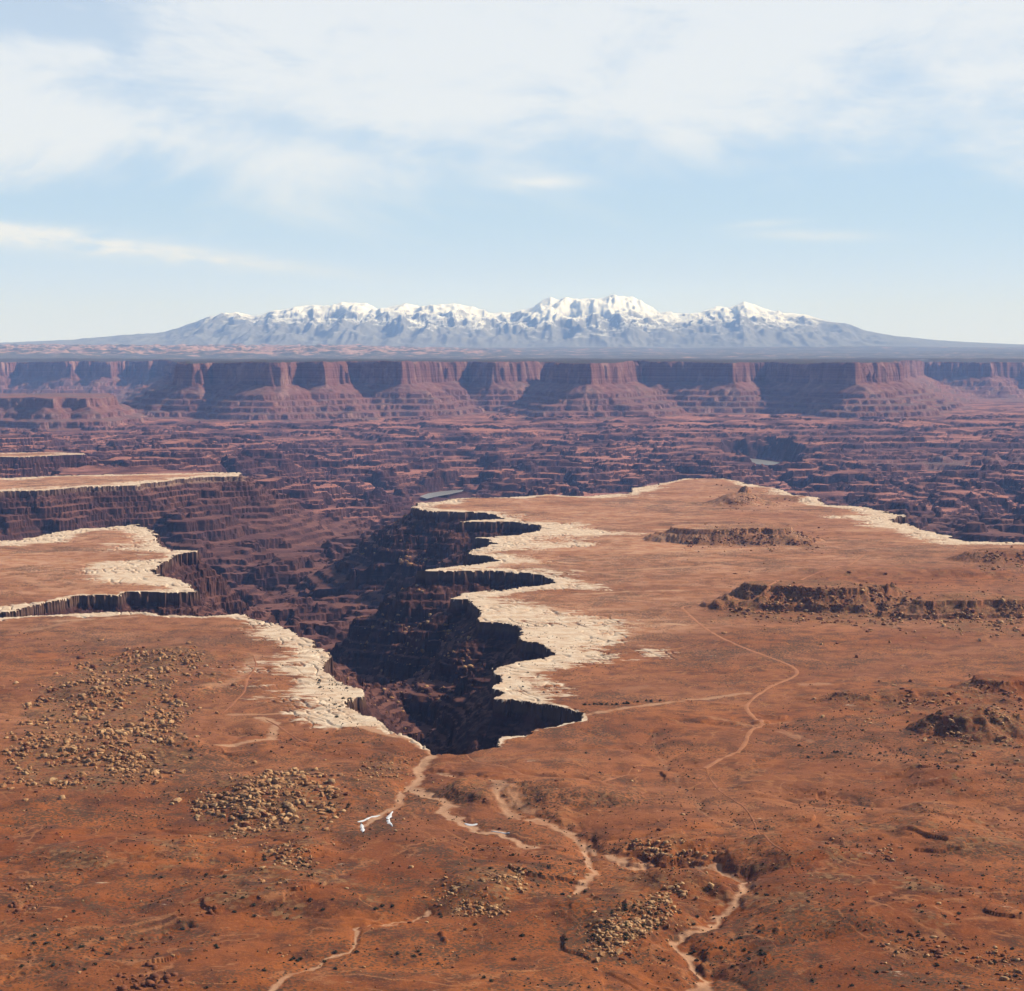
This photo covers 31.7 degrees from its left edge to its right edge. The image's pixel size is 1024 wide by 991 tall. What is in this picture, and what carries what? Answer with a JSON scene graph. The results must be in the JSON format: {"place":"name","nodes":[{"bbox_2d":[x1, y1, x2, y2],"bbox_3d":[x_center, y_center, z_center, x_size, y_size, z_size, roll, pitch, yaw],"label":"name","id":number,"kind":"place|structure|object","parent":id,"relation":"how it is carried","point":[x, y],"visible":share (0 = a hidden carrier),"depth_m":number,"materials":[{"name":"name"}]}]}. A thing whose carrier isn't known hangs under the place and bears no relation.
{"place":"outdoors","nodes":[
{"label":"outdoors","id":0,"kind":"place"},
{"bbox_2d":[0,393,164,430],"bbox_3d":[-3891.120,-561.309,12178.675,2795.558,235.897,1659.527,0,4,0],"label":"mesa","id":1,"kind":"structure","parent":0,"point":[59,411],"depth_m":11912.69,"materials":[{"name":"brown stone"}]},
{"bbox_2d":[0,524,196,584],"bbox_3d":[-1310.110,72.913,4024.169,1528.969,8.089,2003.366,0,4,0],"label":"plateau","id":2,"kind":"structure","parent":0,"point":[124,554],"depth_m":3416.92,"materials":[{"name":"stone"}]},
{"bbox_2d":[221,655,256,714],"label":"dirt track","id":3,"kind":"structure","parent":0,"point":[245,682],"depth_m":2079.11,"materials":[{"name":"brown soil"}]},
{"bbox_2d":[267,720,359,746],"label":"dirt track","id":4,"kind":"structure","parent":0,"point":[282,729],"depth_m":1789.03,"materials":[{"name":"brown soil"}]},
{"bbox_2d":[0,452,758,491],"bbox_3d":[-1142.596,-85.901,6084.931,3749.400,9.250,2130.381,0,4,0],"label":"terrace","id":5,"kind":"structure","parent":0,"point":[45,483],"depth_m":5533.52,"materials":[{"name":"stone"}]},
{"bbox_2d":[420,490,462,498],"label":"river","id":6,"kind":"structure","parent":0,"point":[433,494],"depth_m":7969.62,"materials":[{"name":"grey liquid"}]},
{"bbox_2d":[0,485,1023,990],"bbox_3d":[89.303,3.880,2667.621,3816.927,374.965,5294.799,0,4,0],"label":"ground","id":7,"kind":"structure","parent":0,"point":[620,591],"depth_m":1571.09,"materials":[{"name":"orange soil"}]},
{"bbox_2d":[50,777,57,781],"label":"boulder","id":8,"kind":"object","parent":7,"relation":"on","point":[52,779],"visible":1,"depth_m":1606.57,"materials":[{"name":"stone"}]},
{"bbox_2d":[78,715,86,719],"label":"boulder","id":9,"kind":"object","parent":7,"relation":"on","point":[84,717],"visible":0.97,"depth_m":1884.96,"materials":[{"name":"stone"}]},
{"bbox_2d":[161,770,170,773],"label":"boulder","id":10,"kind":"object","parent":7,"relation":"on","point":[165,771],"visible":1,"depth_m":1642.76,"materials":[{"name":"beige stone"}]},
{"bbox_2d":[173,797,181,802],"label":"boulder","id":11,"kind":"object","parent":7,"relation":"on","point":[177,800],"visible":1,"depth_m":1552.75,"materials":[{"name":"stone"}]},
{"bbox_2d":[177,769,185,773],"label":"boulder","id":12,"kind":"object","parent":7,"relation":"on","point":[181,771],"visible":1,"depth_m":1647.65,"materials":[{"name":"beige stone"}]},
{"bbox_2d":[240,822,250,826],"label":"boulder","id":13,"kind":"object","parent":7,"relation":"on","point":[243,824],"visible":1,"depth_m":1485.18,"materials":[{"name":"red stone"}]},
{"bbox_2d":[279,780,287,784],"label":"boulder","id":14,"kind":"object","parent":7,"relation":"on","point":[282,782],"visible":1,"depth_m":1584.96,"materials":[{"name":"beige stone"}]},
{"bbox_2d":[289,808,295,813],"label":"boulder","id":15,"kind":"object","parent":7,"relation":"on","point":[292,810],"visible":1,"depth_m":1510.27,"materials":[{"name":"stone"}]},
{"bbox_2d":[289,815,298,819],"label":"boulder","id":16,"kind":"object","parent":7,"relation":"on","point":[294,817],"visible":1,"depth_m":1493.64,"materials":[{"name":"stone"}]},
{"bbox_2d":[357,815,379,821],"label":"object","id":17,"kind":"object","parent":7,"relation":"on","point":[368,818],"visible":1,"depth_m":1494.24,"materials":[{"name":"white"}]},
{"bbox_2d":[386,811,392,826],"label":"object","id":18,"kind":"object","parent":7,"relation":"on","point":[389,816],"visible":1,"depth_m":1489.44,"materials":[{"name":"white"}]},
{"bbox_2d":[0,484,1023,990],"bbox_3d":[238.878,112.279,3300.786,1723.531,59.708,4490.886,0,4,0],"label":"rubble","id":19,"kind":"object","parent":7,"relation":"on","point":[136,758],"visible":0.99,"depth_m":1668.36,"materials":[{"name":"beige stone"}]},
{"bbox_2d":[3,576,1023,988],"bbox_3d":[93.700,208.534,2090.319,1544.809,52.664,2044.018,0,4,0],"label":"scrub","id":20,"kind":"object","parent":7,"relation":"on","point":[569,828],"visible":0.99,"depth_m":1424.15,"materials":[{"name":"green plant"}]},
{"bbox_2d":[616,948,622,953],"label":"boulder","id":21,"kind":"object","parent":7,"relation":"on","point":[618,950],"visible":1,"depth_m":1155.32,"materials":[{"name":"stone"}]},
{"bbox_2d":[645,920,652,924],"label":"boulder","id":22,"kind":"object","parent":7,"relation":"on","point":[648,922],"visible":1,"depth_m":1201.78,"materials":[{"name":"stone"}]},
{"bbox_2d":[0,401,1023,525],"bbox_3d":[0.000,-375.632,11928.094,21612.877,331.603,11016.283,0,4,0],"label":"badlands","id":23,"kind":"structure","parent":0,"point":[383,471],"depth_m":9339.72,"materials":[{"name":"brown stone"}]},
{"bbox_2d":[0,472,1023,754],"bbox_3d":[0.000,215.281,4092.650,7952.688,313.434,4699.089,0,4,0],"label":"canyon","id":24,"kind":"structure","parent":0,"point":[258,552],"depth_m":4063.55,"materials":[{"name":"brown stone"}]},
{"bbox_2d":[339,514,484,735],"bbox_3d":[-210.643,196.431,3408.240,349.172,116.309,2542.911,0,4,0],"label":"talus rubble","id":25,"kind":"object","parent":24,"relation":"on","point":[406,561],"visible":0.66,"depth_m":2780.56,"materials":[{"name":"beige stone"}]},
{"bbox_2d":[0,359,1023,470],"bbox_3d":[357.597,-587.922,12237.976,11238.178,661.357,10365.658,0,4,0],"label":"mesa","id":26,"kind":"structure","parent":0,"point":[240,391],"depth_m":13462.03,"materials":[{"name":"brown stone"}]},
{"bbox_2d":[0,295,1023,347],"bbox_3d":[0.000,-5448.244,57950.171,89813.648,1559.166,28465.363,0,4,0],"label":"mountains","id":27,"kind":"structure","parent":0,"point":[616,321],"depth_m":47517.25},
{"bbox_2d":[0,343,1023,360],"bbox_3d":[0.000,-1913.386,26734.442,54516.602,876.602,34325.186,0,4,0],"label":"distant plain","id":28,"kind":"structure","parent":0,"point":[227,351],"depth_m":29114.90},
{"bbox_2d":[0,357,1023,401],"bbox_3d":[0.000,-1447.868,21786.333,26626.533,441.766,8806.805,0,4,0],"label":"mesa","id":29,"kind":"structure","parent":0,"point":[989,379],"depth_m":19805.33,"materials":[{"name":"brown stone"}]},
{"bbox_2d":[0,0,1023,343],"label":"sky","id":30,"kind":"structure","parent":0,"point":[166,165],"materials":[{"name":"blue"}]},
{"bbox_2d":[465,754,700,781],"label":"dirt track","id":31,"kind":"structure","parent":0,"point":[472,761],"depth_m":1665.43,"materials":[{"name":"brown soil"}]},
{"bbox_2d":[645,524,824,544],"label":"hill","id":32,"kind":"structure","parent":0,"point":[683,531],"depth_m":3675.00,"materials":[{"name":"brown stone"}]},
{"bbox_2d":[707,486,780,504],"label":"hill","id":33,"kind":"structure","parent":0,"point":[736,496],"depth_m":4640.82,"materials":[{"name":"brown stone"}]},
{"bbox_2d":[705,768,787,856],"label":"dirt track","id":34,"kind":"structure","parent":0,"point":[751,817],"depth_m":1503.17,"materials":[{"name":"brown soil"}]},
{"bbox_2d":[750,458,778,464],"bbox_3d":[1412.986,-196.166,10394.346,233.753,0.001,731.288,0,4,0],"label":"river","id":35,"kind":"structure","parent":0,"point":[759,461],"depth_m":10297.19,"materials":[{"name":"grey liquid"}]},
{"bbox_2d":[681,555,863,768],"bbox_3d":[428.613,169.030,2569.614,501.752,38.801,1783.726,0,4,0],"label":"dirt road","id":36,"kind":"structure","parent":0,"point":[748,733],"depth_m":2145.78,"materials":[{"name":"brown soil"}]},
{"bbox_2d":[770,496,818,501],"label":"hill","id":37,"kind":"structure","parent":0,"point":[805,498],"depth_m":4751.68,"materials":[{"name":"brown stone"}]},
{"bbox_2d":[701,580,889,611],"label":"hill","id":38,"kind":"structure","parent":0,"point":[866,600],"depth_m":2711.58,"materials":[{"name":"brown stone"}]},
{"bbox_2d":[880,582,1023,617],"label":"hill","id":39,"kind":"structure","parent":0,"point":[948,602],"depth_m":2637.99,"materials":[{"name":"brown stone"}]},
{"bbox_2d":[907,703,1023,741],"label":"hill","id":40,"kind":"structure","parent":0,"point":[968,721],"depth_m":1795.39,"materials":[{"name":"brown stone"}]},
{"bbox_2d":[950,548,1023,562],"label":"hill","id":41,"kind":"structure","parent":0,"point":[974,554],"depth_m":3345.85,"materials":[{"name":"brown stone"}]}
]}

